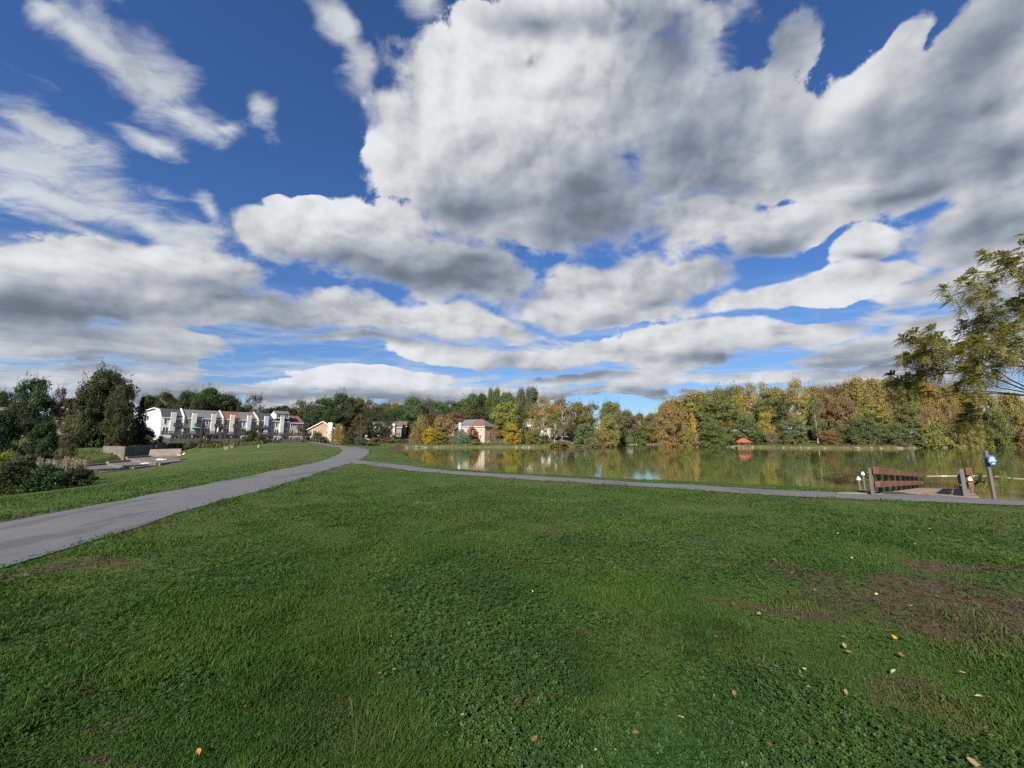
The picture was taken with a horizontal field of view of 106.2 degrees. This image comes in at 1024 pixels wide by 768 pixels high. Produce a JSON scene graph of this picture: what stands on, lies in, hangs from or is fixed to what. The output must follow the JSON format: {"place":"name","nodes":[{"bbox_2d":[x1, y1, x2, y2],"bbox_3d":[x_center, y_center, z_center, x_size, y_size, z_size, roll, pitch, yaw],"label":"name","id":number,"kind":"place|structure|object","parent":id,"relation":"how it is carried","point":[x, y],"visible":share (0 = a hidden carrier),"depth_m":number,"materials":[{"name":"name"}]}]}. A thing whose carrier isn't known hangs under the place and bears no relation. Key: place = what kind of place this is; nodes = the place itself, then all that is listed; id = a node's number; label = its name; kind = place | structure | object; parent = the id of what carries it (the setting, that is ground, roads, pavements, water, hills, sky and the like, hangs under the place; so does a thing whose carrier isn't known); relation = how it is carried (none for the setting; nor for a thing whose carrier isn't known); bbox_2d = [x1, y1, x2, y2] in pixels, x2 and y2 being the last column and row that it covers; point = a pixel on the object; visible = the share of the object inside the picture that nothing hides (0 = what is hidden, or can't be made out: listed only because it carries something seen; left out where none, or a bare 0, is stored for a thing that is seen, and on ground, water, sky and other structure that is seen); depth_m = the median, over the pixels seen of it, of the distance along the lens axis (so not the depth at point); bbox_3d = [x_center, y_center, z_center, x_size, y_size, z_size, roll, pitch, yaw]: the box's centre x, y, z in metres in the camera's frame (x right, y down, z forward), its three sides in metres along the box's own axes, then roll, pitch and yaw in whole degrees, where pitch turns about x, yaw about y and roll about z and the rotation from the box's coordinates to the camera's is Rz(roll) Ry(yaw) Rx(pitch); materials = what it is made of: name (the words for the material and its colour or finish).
{"place":"outdoors","nodes":[
{"label":"outdoors","id":0,"kind":"place"},
{"bbox_2d":[0,433,1023,767],"bbox_3d":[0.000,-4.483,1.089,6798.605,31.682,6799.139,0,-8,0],"label":"ground","id":1,"kind":"structure","parent":0,"point":[228,457],"depth_m":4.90,"materials":[{"name":"green plant"}]},
{"bbox_2d":[0,400,25,462],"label":"broadleaf tree","id":2,"kind":"object","parent":1,"relation":"on","point":[7,420],"visible":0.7,"depth_m":40.07,"materials":[{"name":"green plant"}]},
{"bbox_2d":[0,392,41,476],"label":"broadleaf tree","id":3,"kind":"object","parent":1,"relation":"on","point":[29,413],"visible":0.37,"depth_m":45.37,"materials":[{"name":"green plant"}]},
{"bbox_2d":[0,456,44,495],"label":"shrub","id":4,"kind":"object","parent":1,"relation":"on","point":[7,467],"visible":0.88,"depth_m":25.11,"materials":[{"name":"green plant"}]},
{"bbox_2d":[3,452,49,486],"bbox_3d":[-38.140,6.793,30.237,2.740,3.014,2.916,-7,-11,40],"label":"shrub","id":5,"kind":"object","parent":1,"relation":"on","point":[29,461],"visible":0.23,"depth_m":30.29,"materials":[{"name":"green plant"}]},
{"bbox_2d":[2,370,62,442],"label":"broadleaf tree","id":6,"kind":"object","parent":1,"relation":"on","point":[44,403],"visible":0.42,"depth_m":82.26,"materials":[{"name":"green plant"}]},
{"bbox_2d":[20,413,60,474],"bbox_3d":[-50.848,6.971,41.395,2.801,8.081,2.953,6,-10,-35],"label":"broadleaf tree","id":7,"kind":"object","parent":1,"relation":"on","point":[45,429],"visible":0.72,"depth_m":41.41,"materials":[{"name":"green plant"}]},
{"bbox_2d":[16,461,69,492],"bbox_3d":[-31.791,6.359,26.245,2.452,2.101,2.706,1,-8,-7],"label":"shrub","id":8,"kind":"object","parent":1,"relation":"on","point":[54,476],"visible":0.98,"depth_m":25.99,"materials":[{"name":"green plant"}]},
{"bbox_2d":[46,379,67,432],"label":"broadleaf tree","id":9,"kind":"object","parent":1,"relation":"on","point":[61,392],"visible":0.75,"depth_m":83.95,"materials":[{"name":"green plant"}]},
{"bbox_2d":[52,421,77,463],"bbox_3d":[-52.789,7.572,45.350,1.855,7.176,2.096,-8,-12,44],"label":"broadleaf tree","id":10,"kind":"object","parent":1,"relation":"on","point":[71,438],"visible":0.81,"depth_m":45.42,"materials":[{"name":"green plant"}]},
{"bbox_2d":[55,406,86,460],"bbox_3d":[-54.619,7.125,47.298,2.376,8.971,2.590,2,-9,-13],"label":"broadleaf tree","id":11,"kind":"object","parent":1,"relation":"on","point":[75,422],"visible":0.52,"depth_m":47.58,"materials":[{"name":"green plant"}]},
{"bbox_2d":[58,465,91,486],"bbox_3d":[-32.168,6.726,28.307,1.873,1.826,2.008,-5,-10,31],"label":"shrub","id":12,"kind":"object","parent":1,"relation":"on","point":[79,474],"visible":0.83,"depth_m":28.10,"materials":[{"name":"green plant"}]},
{"bbox_2d":[68,377,112,448],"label":"broadleaf tree","id":13,"kind":"object","parent":1,"relation":"on","point":[92,394],"visible":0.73,"depth_m":86.03,"materials":[{"name":"green plant"}]},
{"bbox_2d":[59,356,147,447],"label":"broadleaf tree","id":14,"kind":"object","parent":1,"relation":"on","point":[108,379],"visible":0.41,"depth_m":88.37,"materials":[{"name":"green plant"}]},
{"bbox_2d":[95,377,138,445],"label":"broadleaf tree","id":15,"kind":"object","parent":1,"relation":"on","point":[120,424],"visible":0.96,"depth_m":85.75,"materials":[{"name":"green plant"}]},
{"bbox_2d":[82,448,184,472],"bbox_3d":[-62.119,13.184,67.033,13.326,3.277,43.834,4,-9,-23],"label":"spillway","id":16,"kind":"object","parent":1,"relation":"on","point":[131,462],"visible":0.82,"depth_m":61.95,"materials":[{"name":"concrete"}]},
{"bbox_2d":[124,396,150,445],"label":"spruce tree","id":17,"kind":"object","parent":1,"relation":"on","point":[141,426],"visible":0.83,"depth_m":96.51,"materials":[{"name":"green plant"}]},
{"bbox_2d":[121,446,155,459],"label":"retaining wall","id":18,"kind":"structure","parent":1,"relation":"on","point":[138,450],"depth_m":81.27,"materials":[{"name":"concrete"}]},
{"bbox_2d":[151,386,177,408],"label":"broadleaf tree","id":19,"kind":"object","parent":1,"relation":"on","point":[168,399],"visible":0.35,"depth_m":182.23,"materials":[{"name":"green plant"}]},
{"bbox_2d":[154,408,182,442],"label":"townhouse","id":20,"kind":"structure","parent":1,"relation":"on","point":[168,423],"depth_m":122.24,"materials":[{"name":"white paint"}]},
{"bbox_2d":[170,384,197,408],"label":"broadleaf tree","id":21,"kind":"object","parent":1,"relation":"on","point":[184,398],"visible":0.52,"depth_m":182.30,"materials":[{"name":"green plant"}]},
{"bbox_2d":[0,442,368,567],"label":"footpath","id":22,"kind":"structure","parent":1,"relation":"on","point":[23,538],"depth_m":8.29,"materials":[{"name":"grey asphalt"}]},
{"bbox_2d":[180,408,203,441],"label":"townhouse","id":23,"kind":"structure","parent":1,"relation":"on","point":[191,419],"depth_m":125.92,"materials":[{"name":"beige paint"}]},
{"bbox_2d":[185,379,230,411],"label":"broadleaf tree","id":24,"kind":"object","parent":1,"relation":"on","point":[212,397],"visible":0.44,"depth_m":183.22,"materials":[{"name":"green plant"}]},
{"bbox_2d":[201,410,222,441],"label":"townhouse","id":25,"kind":"structure","parent":1,"relation":"on","point":[212,421],"depth_m":129.81,"materials":[{"name":"beige"}]},
{"bbox_2d":[219,410,240,441],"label":"townhouse","id":26,"kind":"structure","parent":1,"relation":"on","point":[231,425],"depth_m":133.84,"materials":[{"name":"beige"}]},
{"bbox_2d":[237,412,257,440],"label":"townhouse","id":27,"kind":"structure","parent":1,"relation":"on","point":[249,420],"depth_m":137.93,"materials":[{"name":"white paint"}]},
{"bbox_2d":[253,412,273,442],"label":"townhouse","id":28,"kind":"structure","parent":1,"relation":"on","point":[265,423],"depth_m":141.92,"materials":[{"name":"beige"}]},
{"bbox_2d":[270,411,289,441],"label":"townhouse","id":29,"kind":"structure","parent":1,"relation":"on","point":[281,425],"depth_m":145.58,"materials":[{"name":"white"}]},
{"bbox_2d":[288,416,304,438],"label":"townhouse","id":30,"kind":"structure","parent":1,"relation":"on","point":[296,428],"depth_m":150.08,"materials":[{"name":"beige paint"}]},
{"bbox_2d":[301,406,323,435],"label":"broadleaf tree","id":31,"kind":"object","parent":1,"relation":"on","point":[314,415],"visible":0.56,"depth_m":173.71,"materials":[{"name":"green plant"}]},
{"bbox_2d":[306,421,341,441],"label":"gabled house","id":32,"kind":"structure","parent":1,"relation":"on","point":[323,428],"depth_m":155.58,"materials":[{"name":"brown brick"}]},
{"bbox_2d":[316,405,343,435],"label":"broadleaf tree","id":33,"kind":"object","parent":1,"relation":"on","point":[336,417],"visible":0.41,"depth_m":166.10,"materials":[{"name":"green plant"}]},
{"bbox_2d":[326,423,347,444],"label":"willow shrub","id":34,"kind":"object","parent":1,"relation":"on","point":[335,434],"visible":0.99,"depth_m":98.39,"materials":[{"name":"yellow plant"}]},
{"bbox_2d":[321,386,356,425],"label":"broadleaf tree","id":35,"kind":"object","parent":1,"relation":"on","point":[339,400],"visible":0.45,"depth_m":184.93,"materials":[{"name":"green plant"}]},
{"bbox_2d":[341,408,358,438],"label":"broadleaf tree","id":36,"kind":"object","parent":1,"relation":"on","point":[349,415],"visible":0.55,"depth_m":173.87,"materials":[{"name":"brown plant"}]},
{"bbox_2d":[373,411,399,437],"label":"broadleaf tree","id":37,"kind":"object","parent":1,"relation":"on","point":[386,422],"visible":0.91,"depth_m":150.89,"materials":[{"name":"green plant"}]},
{"bbox_2d":[400,392,425,425],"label":"broadleaf tree","id":38,"kind":"object","parent":1,"relation":"on","point":[413,403],"visible":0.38,"depth_m":197.65,"materials":[{"name":"green plant"}]},
{"bbox_2d":[400,406,428,438],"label":"broadleaf tree","id":39,"kind":"object","parent":1,"relation":"on","point":[413,413],"visible":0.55,"depth_m":182.61,"materials":[{"name":"green plant"}]},
{"bbox_2d":[408,413,433,443],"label":"willow shrub","id":40,"kind":"object","parent":1,"relation":"on","point":[423,423],"visible":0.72,"depth_m":149.85,"materials":[{"name":"brown plant"}]},
{"bbox_2d":[433,414,457,443],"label":"broadleaf tree","id":41,"kind":"object","parent":1,"relation":"on","point":[442,423],"visible":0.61,"depth_m":153.16,"materials":[{"name":"orange plant"}]},
{"bbox_2d":[459,388,484,416],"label":"broadleaf tree","id":42,"kind":"object","parent":1,"relation":"on","point":[473,399],"visible":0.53,"depth_m":212.34,"materials":[{"name":"green plant"}]},
{"bbox_2d":[472,419,495,442],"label":"lake house","id":43,"kind":"structure","parent":1,"relation":"on","point":[482,426],"depth_m":160.76,"materials":[{"name":"beige paint"}]},
{"bbox_2d":[484,383,501,421],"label":"broadleaf tree","id":44,"kind":"object","parent":1,"relation":"on","point":[492,398],"visible":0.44,"depth_m":214.15,"materials":[{"name":"green plant"}]},
{"bbox_2d":[489,399,527,435],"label":"broadleaf tree","id":45,"kind":"object","parent":1,"relation":"on","point":[496,414],"visible":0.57,"depth_m":159.87,"materials":[{"name":"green plant"}]},
{"bbox_2d":[0,485,1023,767],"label":"clover","id":46,"kind":"object","parent":1,"relation":"on","point":[664,723],"visible":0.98,"depth_m":2.58,"materials":[{"name":"green plant"}]},
{"bbox_2d":[502,421,522,443],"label":"broadleaf tree","id":47,"kind":"object","parent":1,"relation":"on","point":[514,432],"visible":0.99,"depth_m":143.70,"materials":[{"name":"yellow plant"}]},
{"bbox_2d":[524,382,538,422],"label":"broadleaf tree","id":48,"kind":"object","parent":1,"relation":"on","point":[531,392],"visible":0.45,"depth_m":207.62,"materials":[{"name":"green plant"}]},
{"bbox_2d":[70,440,1012,462],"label":"rough grass","id":49,"kind":"structure","parent":1,"relation":"on","point":[214,445],"depth_m":89.53,"materials":[{"name":"green plant"}]},
{"bbox_2d":[529,391,560,438],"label":"broadleaf tree","id":50,"kind":"object","parent":1,"relation":"on","point":[545,406],"visible":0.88,"depth_m":158.77,"materials":[{"name":"orange plant"}]},
{"bbox_2d":[545,409,564,440],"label":"broadleaf tree","id":51,"kind":"object","parent":1,"relation":"on","point":[551,421],"visible":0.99,"depth_m":154.23,"materials":[{"name":"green plant"}]},
{"bbox_2d":[551,395,576,440],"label":"broadleaf tree","id":52,"kind":"object","parent":1,"relation":"on","point":[569,420],"visible":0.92,"depth_m":161.16,"materials":[{"name":"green plant"}]},
{"bbox_2d":[563,395,592,437],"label":"broadleaf tree","id":53,"kind":"object","parent":1,"relation":"on","point":[578,408],"visible":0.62,"depth_m":170.17,"materials":[{"name":"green plant"}]},
{"bbox_2d":[573,419,598,446],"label":"broadleaf tree","id":54,"kind":"object","parent":1,"relation":"on","point":[582,439],"visible":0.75,"depth_m":143.27,"materials":[{"name":"green plant"}]},
{"bbox_2d":[598,411,620,446],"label":"broadleaf tree","id":55,"kind":"object","parent":1,"relation":"on","point":[605,425],"visible":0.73,"depth_m":148.95,"materials":[{"name":"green plant"}]},
{"bbox_2d":[597,396,626,438],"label":"broadleaf tree","id":56,"kind":"object","parent":1,"relation":"on","point":[606,406],"visible":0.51,"depth_m":212.00,"materials":[{"name":"green plant"}]},
{"bbox_2d":[620,409,638,438],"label":"broadleaf tree","id":57,"kind":"object","parent":1,"relation":"on","point":[631,422],"visible":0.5,"depth_m":246.33,"materials":[{"name":"green plant"}]},
{"bbox_2d":[634,423,653,444],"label":"broadleaf tree","id":58,"kind":"object","parent":1,"relation":"on","point":[641,431],"visible":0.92,"depth_m":246.34,"materials":[{"name":"green plant"}]},
{"bbox_2d":[656,401,688,446],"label":"broadleaf tree","id":59,"kind":"object","parent":1,"relation":"on","point":[675,440],"visible":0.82,"depth_m":156.38,"materials":[{"name":"brown plant"}]},
{"bbox_2d":[679,424,694,446],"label":"broadleaf tree","id":60,"kind":"object","parent":1,"relation":"on","point":[686,432],"visible":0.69,"depth_m":143.67,"materials":[{"name":"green plant"}]},
{"bbox_2d":[668,387,722,445],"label":"broadleaf tree","id":61,"kind":"object","parent":1,"relation":"on","point":[694,400],"visible":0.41,"depth_m":173.65,"materials":[{"name":"green plant"}]},
{"bbox_2d":[695,418,729,447],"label":"broadleaf tree","id":62,"kind":"object","parent":1,"relation":"on","point":[717,440],"visible":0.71,"depth_m":138.85,"materials":[{"name":"green plant"}]},
{"bbox_2d":[695,392,746,445],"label":"broadleaf tree","id":63,"kind":"object","parent":1,"relation":"on","point":[715,405],"visible":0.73,"depth_m":151.52,"materials":[{"name":"green plant"}]},
{"bbox_2d":[727,387,747,433],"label":"broadleaf tree","id":64,"kind":"object","parent":1,"relation":"on","point":[740,401],"visible":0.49,"depth_m":164.62,"materials":[{"name":"green plant"}]},
{"bbox_2d":[732,412,763,444],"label":"broadleaf tree","id":65,"kind":"object","parent":1,"relation":"on","point":[750,433],"visible":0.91,"depth_m":143.03,"materials":[{"name":"green plant"}]},
{"bbox_2d":[736,374,774,441],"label":"broadleaf tree","id":66,"kind":"object","parent":1,"relation":"on","point":[752,388],"visible":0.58,"depth_m":168.61,"materials":[{"name":"green plant"}]},
{"bbox_2d":[757,410,777,443],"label":"broadleaf tree","id":67,"kind":"object","parent":1,"relation":"on","point":[763,424],"visible":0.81,"depth_m":142.04,"materials":[{"name":"yellow plant"}]},
{"bbox_2d":[752,387,785,441],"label":"broadleaf tree","id":68,"kind":"object","parent":1,"relation":"on","point":[768,398],"visible":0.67,"depth_m":156.84,"materials":[{"name":"green plant"}]},
{"bbox_2d":[766,393,807,435],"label":"pine tree","id":69,"kind":"object","parent":1,"relation":"on","point":[783,413],"visible":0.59,"depth_m":151.80,"materials":[{"name":"green plant"}]},
{"bbox_2d":[775,417,809,444],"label":"broadleaf tree","id":70,"kind":"object","parent":1,"relation":"on","point":[798,433],"visible":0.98,"depth_m":137.36,"materials":[{"name":"green plant"}]},
{"bbox_2d":[776,372,812,425],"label":"broadleaf tree","id":71,"kind":"object","parent":1,"relation":"on","point":[794,397],"visible":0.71,"depth_m":171.12,"materials":[{"name":"green plant"}]},
{"bbox_2d":[806,395,827,442],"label":"pine tree","id":72,"kind":"object","parent":1,"relation":"on","point":[815,412],"visible":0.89,"depth_m":145.51,"materials":[{"name":"green plant"}]},
{"bbox_2d":[809,384,839,439],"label":"broadleaf tree","id":73,"kind":"object","parent":1,"relation":"on","point":[824,409],"visible":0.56,"depth_m":158.59,"materials":[{"name":"green plant"}]},
{"bbox_2d":[815,430,841,444],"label":"broadleaf tree","id":74,"kind":"object","parent":1,"relation":"on","point":[827,434],"visible":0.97,"depth_m":131.67,"materials":[{"name":"brown plant"}]},
{"bbox_2d":[824,389,859,442],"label":"broadleaf tree","id":75,"kind":"object","parent":1,"relation":"on","point":[843,409],"visible":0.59,"depth_m":149.00,"materials":[{"name":"brown plant"}]},
{"bbox_2d":[841,371,879,424],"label":"broadleaf tree","id":76,"kind":"object","parent":1,"relation":"on","point":[857,388],"visible":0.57,"depth_m":157.17,"materials":[{"name":"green plant"}]},
{"bbox_2d":[843,415,886,444],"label":"broadleaf tree","id":77,"kind":"object","parent":1,"relation":"on","point":[868,431],"visible":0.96,"depth_m":126.28,"materials":[{"name":"green plant"}]},
{"bbox_2d":[855,398,893,440],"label":"broadleaf tree","id":78,"kind":"object","parent":1,"relation":"on","point":[868,411],"visible":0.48,"depth_m":133.01,"materials":[{"name":"green plant"}]},
{"bbox_2d":[859,370,892,428],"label":"broadleaf tree","id":79,"kind":"object","parent":1,"relation":"on","point":[878,392],"visible":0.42,"depth_m":158.00,"materials":[{"name":"green plant"}]},
{"bbox_2d":[883,371,907,429],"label":"broadleaf tree","id":80,"kind":"object","parent":1,"relation":"on","point":[893,405],"visible":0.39,"depth_m":159.34,"materials":[{"name":"green plant"}]},
{"bbox_2d":[875,423,915,445],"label":"shrub","id":81,"kind":"object","parent":1,"relation":"on","point":[891,438],"visible":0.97,"depth_m":123.61,"materials":[{"name":"green plant"}]},
{"bbox_2d":[890,399,921,443],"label":"broadleaf tree","id":82,"kind":"object","parent":1,"relation":"on","point":[906,418],"visible":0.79,"depth_m":132.08,"materials":[{"name":"green plant"}]},
{"bbox_2d":[838,467,978,497],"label":"pier","id":83,"kind":"structure","parent":1,"relation":"on","point":[961,491],"depth_m":12.55,"materials":[{"name":"brown wood"}]},
{"bbox_2d":[898,374,927,440],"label":"broadleaf tree","id":84,"kind":"object","parent":1,"relation":"on","point":[914,404],"visible":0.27,"depth_m":156.59,"materials":[{"name":"green plant"}]},
{"bbox_2d":[915,402,945,434],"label":"broadleaf tree","id":85,"kind":"object","parent":1,"relation":"on","point":[926,419],"visible":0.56,"depth_m":135.34,"materials":[{"name":"brown plant"}]},
{"bbox_2d":[918,378,949,437],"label":"broadleaf tree","id":86,"kind":"object","parent":1,"relation":"on","point":[933,387],"visible":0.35,"depth_m":156.74,"materials":[{"name":"green plant"}]},
{"bbox_2d":[918,419,954,447],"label":"shrub","id":87,"kind":"object","parent":1,"relation":"on","point":[928,437],"visible":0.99,"depth_m":122.34,"materials":[{"name":"green plant"}]},
{"bbox_2d":[931,382,962,440],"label":"broadleaf tree","id":88,"kind":"object","parent":1,"relation":"on","point":[953,402],"visible":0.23,"depth_m":154.79,"materials":[{"name":"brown plant"}]},
{"bbox_2d":[937,398,963,447],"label":"broadleaf tree","id":89,"kind":"object","parent":1,"relation":"on","point":[948,408],"visible":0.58,"depth_m":135.96,"materials":[{"name":"brown plant"}]},
{"bbox_2d":[880,232,1023,492],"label":"sumac tree","id":90,"kind":"object","parent":1,"relation":"on","point":[969,369],"visible":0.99,"depth_m":14.64,"materials":[{"name":"green plant"}]},
{"bbox_2d":[951,411,988,447],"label":"broadleaf tree","id":91,"kind":"object","parent":1,"relation":"on","point":[977,440],"visible":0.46,"depth_m":127.64,"materials":[{"name":"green plant"}]},
{"bbox_2d":[983,451,996,498],"bbox_3d":[13.797,2.911,11.025,0.230,1.976,0.176,0,-8,0],"label":"sign post","id":92,"kind":"object","parent":1,"relation":"on","point":[989,460],"visible":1,"depth_m":11.06,"materials":[{"name":"grey wood"}]},
{"bbox_2d":[976,389,1004,435],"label":"broadleaf tree","id":93,"kind":"object","parent":1,"relation":"on","point":[990,402],"visible":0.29,"depth_m":158.85,"materials":[{"name":"green plant"}]},
{"bbox_2d":[976,401,1016,447],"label":"broadleaf tree","id":94,"kind":"object","parent":1,"relation":"on","point":[997,418],"visible":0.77,"depth_m":137.95,"materials":[{"name":"green plant"}]},
{"bbox_2d":[995,387,1023,436],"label":"broadleaf tree","id":95,"kind":"object","parent":1,"relation":"on","point":[1008,404],"visible":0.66,"depth_m":163.78,"materials":[{"name":"green plant"}]},
{"bbox_2d":[1007,406,1023,446],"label":"broadleaf tree","id":96,"kind":"object","parent":1,"relation":"on","point":[1017,421],"visible":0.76,"depth_m":149.17,"materials":[{"name":"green plant"}]},
{"bbox_2d":[0,0,1023,432],"label":"sky","id":97,"kind":"structure","parent":0,"point":[638,203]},
{"bbox_2d":[327,459,1023,504],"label":"lakeside path","id":98,"kind":"structure","parent":0,"point":[909,497],"depth_m":12.40,"materials":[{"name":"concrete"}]},
{"bbox_2d":[396,444,1023,500],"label":"lake water","id":99,"kind":"structure","parent":0,"point":[829,468],"depth_m":40.98,"materials":[{"name":"green liquid"}]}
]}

